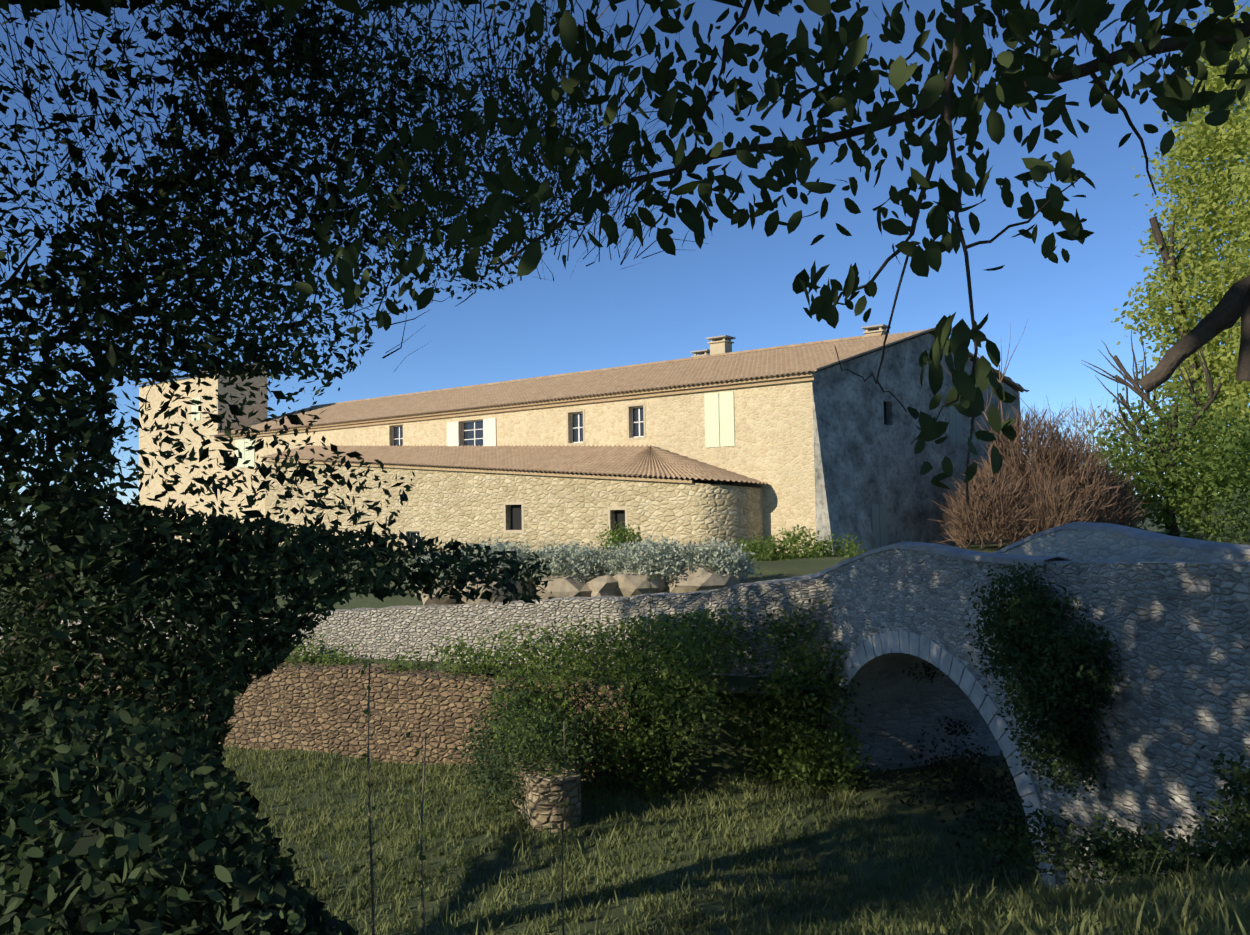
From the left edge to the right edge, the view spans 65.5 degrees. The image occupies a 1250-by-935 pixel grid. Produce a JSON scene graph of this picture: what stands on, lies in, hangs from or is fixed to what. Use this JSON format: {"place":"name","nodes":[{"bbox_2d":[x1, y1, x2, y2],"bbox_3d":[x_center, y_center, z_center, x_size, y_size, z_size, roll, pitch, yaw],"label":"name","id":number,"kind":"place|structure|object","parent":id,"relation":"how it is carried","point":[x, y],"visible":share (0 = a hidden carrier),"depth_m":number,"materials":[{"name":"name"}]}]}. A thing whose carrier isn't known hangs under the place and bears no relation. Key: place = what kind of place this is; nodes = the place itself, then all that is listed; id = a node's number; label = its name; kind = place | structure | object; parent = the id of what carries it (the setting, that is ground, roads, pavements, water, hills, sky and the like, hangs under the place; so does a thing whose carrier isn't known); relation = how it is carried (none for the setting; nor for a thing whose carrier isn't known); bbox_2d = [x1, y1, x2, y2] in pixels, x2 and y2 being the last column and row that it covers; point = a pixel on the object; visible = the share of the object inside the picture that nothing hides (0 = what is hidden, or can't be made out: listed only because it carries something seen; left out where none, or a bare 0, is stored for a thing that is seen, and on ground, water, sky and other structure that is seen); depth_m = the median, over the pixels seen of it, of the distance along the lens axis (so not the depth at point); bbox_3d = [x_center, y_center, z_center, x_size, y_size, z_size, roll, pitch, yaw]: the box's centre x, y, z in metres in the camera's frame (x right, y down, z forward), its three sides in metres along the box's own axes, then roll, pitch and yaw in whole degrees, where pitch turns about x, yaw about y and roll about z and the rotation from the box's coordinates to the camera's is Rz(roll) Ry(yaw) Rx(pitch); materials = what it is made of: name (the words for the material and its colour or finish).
{"place":"outdoors","nodes":[
{"label":"outdoors","id":0,"kind":"place"},
{"bbox_2d":[85,750,117,857],"bbox_3d":[-3.449,2.606,6.294,0.304,1.525,0.214,0,-3,-20],"label":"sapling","id":1,"kind":"object","parent":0,"point":[98,788],"depth_m":6.33,"materials":[{"name":"green plant"}]},
{"bbox_2d":[139,365,267,543],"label":"tower","id":2,"kind":"structure","parent":0,"point":[155,399],"depth_m":61.94,"materials":[{"name":"beige stone"}]},
{"bbox_2d":[0,0,435,409],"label":"tree twigs","id":3,"kind":"object","parent":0,"point":[161,131],"visible":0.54,"depth_m":10.39,"materials":[{"name":"green plant"}]},
{"bbox_2d":[0,0,524,316],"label":"tree twigs","id":4,"kind":"object","parent":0,"point":[197,83],"visible":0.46,"depth_m":10.55,"materials":[{"name":"green plant"}]},
{"bbox_2d":[0,0,632,520],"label":"tree foliage","id":5,"kind":"object","parent":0,"point":[318,146],"visible":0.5,"depth_m":10.82,"materials":[{"name":"green plant"}]},
{"bbox_2d":[126,0,678,253],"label":"tree twigs","id":6,"kind":"object","parent":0,"point":[488,27],"visible":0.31,"depth_m":10.80,"materials":[{"name":"green plant"}]},
{"bbox_2d":[313,7,708,306],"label":"tree twigs","id":7,"kind":"object","parent":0,"point":[630,165],"visible":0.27,"depth_m":11.54,"materials":[{"name":"green plant"}]},
{"bbox_2d":[0,0,1249,502],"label":"walnut","id":8,"kind":"object","parent":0,"point":[1177,98],"depth_m":4.23,"materials":[{"name":"green plant"}]},
{"bbox_2d":[0,501,1249,934],"bbox_3d":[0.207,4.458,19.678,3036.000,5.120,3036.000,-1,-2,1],"label":"terrain","id":9,"kind":"structure","parent":0,"point":[708,769],"depth_m":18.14,"materials":[{"name":"green plant"}]},
{"bbox_2d":[0,693,358,934],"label":"shrub","id":10,"kind":"object","parent":9,"relation":"on","point":[121,844],"depth_m":5.05,"materials":[{"name":"green plant"}]},
{"bbox_2d":[0,0,540,829],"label":"tree","id":11,"kind":"object","parent":9,"relation":"on","point":[104,364],"depth_m":10.20,"materials":[{"name":"green plant"}]},
{"bbox_2d":[0,90,553,850],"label":"tree foliage","id":12,"kind":"object","parent":9,"relation":"on","point":[60,654],"visible":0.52,"depth_m":9.38,"materials":[{"name":"green plant"}]},
{"bbox_2d":[355,663,386,934],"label":"sapling","id":13,"kind":"object","parent":9,"relation":"on","point":[371,864],"depth_m":7.97,"materials":[{"name":"plant"}]},
{"bbox_2d":[401,732,444,934],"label":"sapling","id":14,"kind":"object","parent":9,"relation":"on","point":[422,889],"depth_m":6.75,"materials":[{"name":"plant"}]},
{"bbox_2d":[0,641,847,781],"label":"wall","id":15,"kind":"structure","parent":9,"relation":"on","point":[312,707],"depth_m":24.29,"materials":[{"name":"brown stone"}]},
{"bbox_2d":[0,577,832,697],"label":"wall","id":16,"kind":"structure","parent":15,"relation":"on","point":[376,633],"depth_m":24.27,"materials":[{"name":"grey stone"}]},
{"bbox_2d":[242,603,776,800],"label":"ledge vines","id":17,"kind":"object","parent":15,"relation":"attached to","point":[696,646],"depth_m":21.65,"materials":[{"name":"green plant"}]},
{"bbox_2d":[415,576,465,605],"bbox_3d":[-5.062,3.507,27.158,1.585,1.220,2.033,-2,-3,30],"label":"rock","id":18,"kind":"object","parent":9,"relation":"on","point":[427,600],"visible":0.27,"depth_m":26.39,"materials":[{"name":"beige stone"}]},
{"bbox_2d":[265,461,694,553],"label":"annex wall","id":19,"kind":"structure","parent":9,"relation":"on","point":[444,506],"depth_m":41.76,"materials":[{"name":"beige stone"}]},
{"bbox_2d":[266,459,693,482],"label":"roof eave","id":20,"kind":"object","parent":19,"relation":"attached to","point":[546,474],"visible":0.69,"depth_m":40.94,"materials":[{"name":"brown tile"}]},
{"bbox_2d":[261,445,768,484],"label":"annex roof","id":21,"kind":"structure","parent":19,"relation":"on","point":[646,461],"depth_m":41.67,"materials":[{"name":"brown tile"}]},
{"bbox_2d":[453,565,534,603],"bbox_3d":[-3.518,3.297,26.967,2.109,1.546,2.785,-2,-3,25],"label":"rock","id":22,"kind":"object","parent":9,"relation":"on","point":[501,598],"visible":0.15,"depth_m":25.91,"materials":[{"name":"beige stone"}]},
{"bbox_2d":[214,371,816,553],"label":"house facade","id":23,"kind":"structure","parent":9,"relation":"on","point":[760,429],"depth_m":39.87,"materials":[{"name":"beige stone"}]},
{"bbox_2d":[210,329,932,436],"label":"house roof","id":24,"kind":"structure","parent":23,"relation":"on","point":[782,361],"depth_m":45.41,"materials":[{"name":"brown tile"}]},
{"bbox_2d":[310,333,882,406],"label":"house ridge tiles","id":25,"kind":"object","parent":24,"relation":"on","point":[770,348],"visible":0.77,"depth_m":49.07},
{"bbox_2d":[446,661,601,826],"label":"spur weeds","id":26,"kind":"object","parent":9,"relation":"on","point":[500,766],"visible":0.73,"depth_m":19.98,"materials":[{"name":"green plant"}]},
{"bbox_2d":[482,669,602,778],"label":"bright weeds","id":27,"kind":"object","parent":9,"relation":"on","point":[545,705],"visible":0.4,"depth_m":19.94,"materials":[{"name":"green plant"}]},
{"bbox_2d":[508,749,581,832],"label":"spur wall","id":28,"kind":"structure","parent":9,"relation":"on","point":[542,810],"depth_m":18.65,"materials":[{"name":"stone"}]},
{"bbox_2d":[548,721,574,934],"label":"sapling","id":29,"kind":"object","parent":9,"relation":"on","point":[563,931],"depth_m":9.22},
{"bbox_2d":[530,564,605,599],"bbox_3d":[-1.352,3.314,26.786,2.610,1.259,2.205,0,-2,-15],"label":"rock","id":30,"kind":"object","parent":9,"relation":"on","point":[568,585],"visible":0.31,"depth_m":25.86,"materials":[{"name":"beige stone"}]},
{"bbox_2d":[406,533,761,590],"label":"shrubs","id":31,"kind":"object","parent":9,"relation":"on","point":[665,557],"visible":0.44,"depth_m":26.24,"materials":[{"name":"green plant"}]},
{"bbox_2d":[586,575,620,596],"bbox_3d":[-0.481,3.321,26.277,1.245,0.873,1.388,-3,-3,36],"label":"rock","id":32,"kind":"object","parent":9,"relation":"on","point":[605,585],"visible":0.44,"depth_m":25.77,"materials":[{"name":"beige stone"}]},
{"bbox_2d":[613,561,666,596],"bbox_3d":[0.461,3.182,26.581,1.615,1.391,2.253,-2,-3,29],"label":"rock","id":33,"kind":"object","parent":9,"relation":"on","point":[633,584],"visible":0.38,"depth_m":25.67,"materials":[{"name":"beige stone"}]},
{"bbox_2d":[645,573,655,769],"bbox_3d":[0.601,4.649,22.178,0.257,4.545,0.389,0,-3,-31],"label":"sapling","id":34,"kind":"object","parent":9,"relation":"on","point":[651,672],"depth_m":22.17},
{"bbox_2d":[665,562,741,592],"bbox_3d":[2.225,3.128,26.273,2.331,1.216,1.653,0,-3,-25],"label":"rock","id":35,"kind":"object","parent":9,"relation":"on","point":[699,579],"visible":0.4,"depth_m":25.72,"materials":[{"name":"beige stone"}]},
{"bbox_2d":[596,521,875,560],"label":"terrace shrubs","id":36,"kind":"object","parent":9,"relation":"on","point":[616,537],"visible":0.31,"depth_m":32.69,"materials":[{"name":"green plant"}]},
{"bbox_2d":[715,596,885,796],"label":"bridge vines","id":37,"kind":"object","parent":9,"relation":"on","point":[804,764],"depth_m":21.51,"materials":[{"name":"green plant"}]},
{"bbox_2d":[813,389,876,553],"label":"buttress","id":38,"kind":"structure","parent":9,"relation":"on","point":[840,508],"depth_m":35.82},
{"bbox_2d":[812,333,1020,547],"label":"wall","id":39,"kind":"structure","parent":9,"relation":"on","point":[880,430],"depth_m":38.77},
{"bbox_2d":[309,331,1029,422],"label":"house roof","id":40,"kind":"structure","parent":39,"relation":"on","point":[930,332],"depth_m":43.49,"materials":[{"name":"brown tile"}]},
{"bbox_2d":[812,328,1024,390],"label":"house verge tiles","id":41,"kind":"object","parent":39,"relation":"on","point":[1008,380],"visible":0.65,"depth_m":38.94,"materials":[{"name":"brown tile"}]},
{"bbox_2d":[829,733,1033,858],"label":"arch plants","id":42,"kind":"object","parent":9,"relation":"on","point":[961,765],"visible":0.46,"depth_m":20.26,"materials":[{"name":"green plant"}]},
{"bbox_2d":[903,661,973,758],"bbox_3d":[7.251,5.377,22.049,3.484,2.663,2.176,1,-3,-37],"label":"ivy","id":43,"kind":"object","parent":9,"relation":"on","point":[949,724],"visible":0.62,"depth_m":22.48,"materials":[{"name":"green plant"}]},
{"bbox_2d":[929,456,1043,548],"bbox_3d":[13.681,1.326,36.558,4.023,3.560,4.262,0,-3,-26],"label":"bare bush","id":44,"kind":"object","parent":9,"relation":"on","point":[987,507],"visible":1,"depth_m":35.97,"materials":[{"name":"brown plant"}]},
{"bbox_2d":[749,522,1249,889],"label":"bridge","id":45,"kind":"structure","parent":9,"relation":"on","point":[1172,613],"depth_m":15.17,"materials":[{"name":"stone"}]},
{"bbox_2d":[960,561,1128,798],"bbox_3d":[6.390,3.186,14.873,2.078,3.488,2.918,0,-3,-31],"label":"ivy","id":46,"kind":"object","parent":45,"relation":"attached to","point":[1055,671],"visible":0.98,"depth_m":14.47,"materials":[{"name":"green plant"}]},
{"bbox_2d":[940,320,1090,543],"bbox_3d":[15.393,-1.231,38.184,5.705,9.218,5.066,-1,-2,1],"label":"bare bush","id":47,"kind":"object","parent":9,"relation":"on","point":[1018,440],"depth_m":37.48,"materials":[{"name":"brown plant"}]},
{"bbox_2d":[1004,464,1097,540],"bbox_3d":[15.913,1.550,36.082,3.780,3.359,3.857,-1,-2,1],"label":"bare bush","id":48,"kind":"object","parent":9,"relation":"on","point":[1071,511],"visible":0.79,"depth_m":35.50,"materials":[{"name":"brown plant"}]},
{"bbox_2d":[1011,396,1132,530],"bbox_3d":[17.103,0.244,37.605,4.614,6.137,4.425,-1,-2,1],"label":"bare bush","id":49,"kind":"object","parent":9,"relation":"on","point":[1091,466],"depth_m":36.83,"materials":[{"name":"brown plant"}]},
{"bbox_2d":[1023,398,1164,521],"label":"bush","id":50,"kind":"object","parent":9,"relation":"on","point":[1089,421],"visible":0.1,"depth_m":44.66,"materials":[{"name":"plant"}]},
{"bbox_2d":[948,745,1249,884],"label":"bushes","id":51,"kind":"object","parent":9,"relation":"on","point":[1105,852],"visible":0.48,"depth_m":12.93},
{"bbox_2d":[1078,451,1151,530],"bbox_3d":[18.699,1.286,38.514,3.911,4.494,3.822,-1,-2,1],"label":"bare bush","id":52,"kind":"object","parent":9,"relation":"on","point":[1128,517],"visible":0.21,"depth_m":37.74,"materials":[{"name":"brown plant"}]},
{"bbox_2d":[1081,330,1249,542],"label":"bush","id":53,"kind":"object","parent":9,"relation":"on","point":[1233,454],"depth_m":40.60,"materials":[{"name":"green plant"}]},
{"bbox_2d":[1111,0,1249,532],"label":"poplar","id":54,"kind":"object","parent":9,"relation":"on","point":[1207,141],"depth_m":51.07,"materials":[{"name":"green plant"}]},
{"bbox_2d":[1176,483,1249,543],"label":"edge bush","id":55,"kind":"object","parent":9,"relation":"on","point":[1235,534],"visible":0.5,"depth_m":36.15,"materials":[{"name":"green plant"}]},
{"bbox_2d":[1204,59,1249,529],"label":"tree","id":56,"kind":"object","parent":9,"relation":"on","point":[1240,262],"visible":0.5,"depth_m":47.52,"materials":[{"name":"green plant"}]},
{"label":"house","id":57,"kind":"object","parent":9,"relation":"on","visible":0},
{"bbox_2d":[132,363,256,384],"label":"tower roof","id":58,"kind":"structure","parent":57,"relation":"on","point":[206,372],"depth_m":64.20,"materials":[{"name":"tile"}]},
{"bbox_2d":[690,349,709,356],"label":"chimney","id":59,"kind":"object","parent":57,"relation":"attached to","point":[704,352],"visible":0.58,"depth_m":47.63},
{"bbox_2d":[706,335,735,354],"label":"chimney","id":60,"kind":"object","parent":57,"relation":"attached to","point":[721,344],"visible":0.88,"depth_m":46.52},
{"bbox_2d":[861,324,890,354],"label":"chimney gable","id":61,"kind":"structure","parent":57,"relation":"attached to","point":[879,328],"depth_m":41.95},
{"bbox_2d":[0,0,1249,519],"label":"sky","id":62,"kind":"structure","parent":0,"point":[663,306],"materials":[{"name":"blue"}]},
{"bbox_2d":[694,483,763,552],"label":"curved stone wall","id":63,"kind":"structure","parent":0,"point":[723,513],"depth_m":35.77,"materials":[{"name":"beige stone"}]}
]}

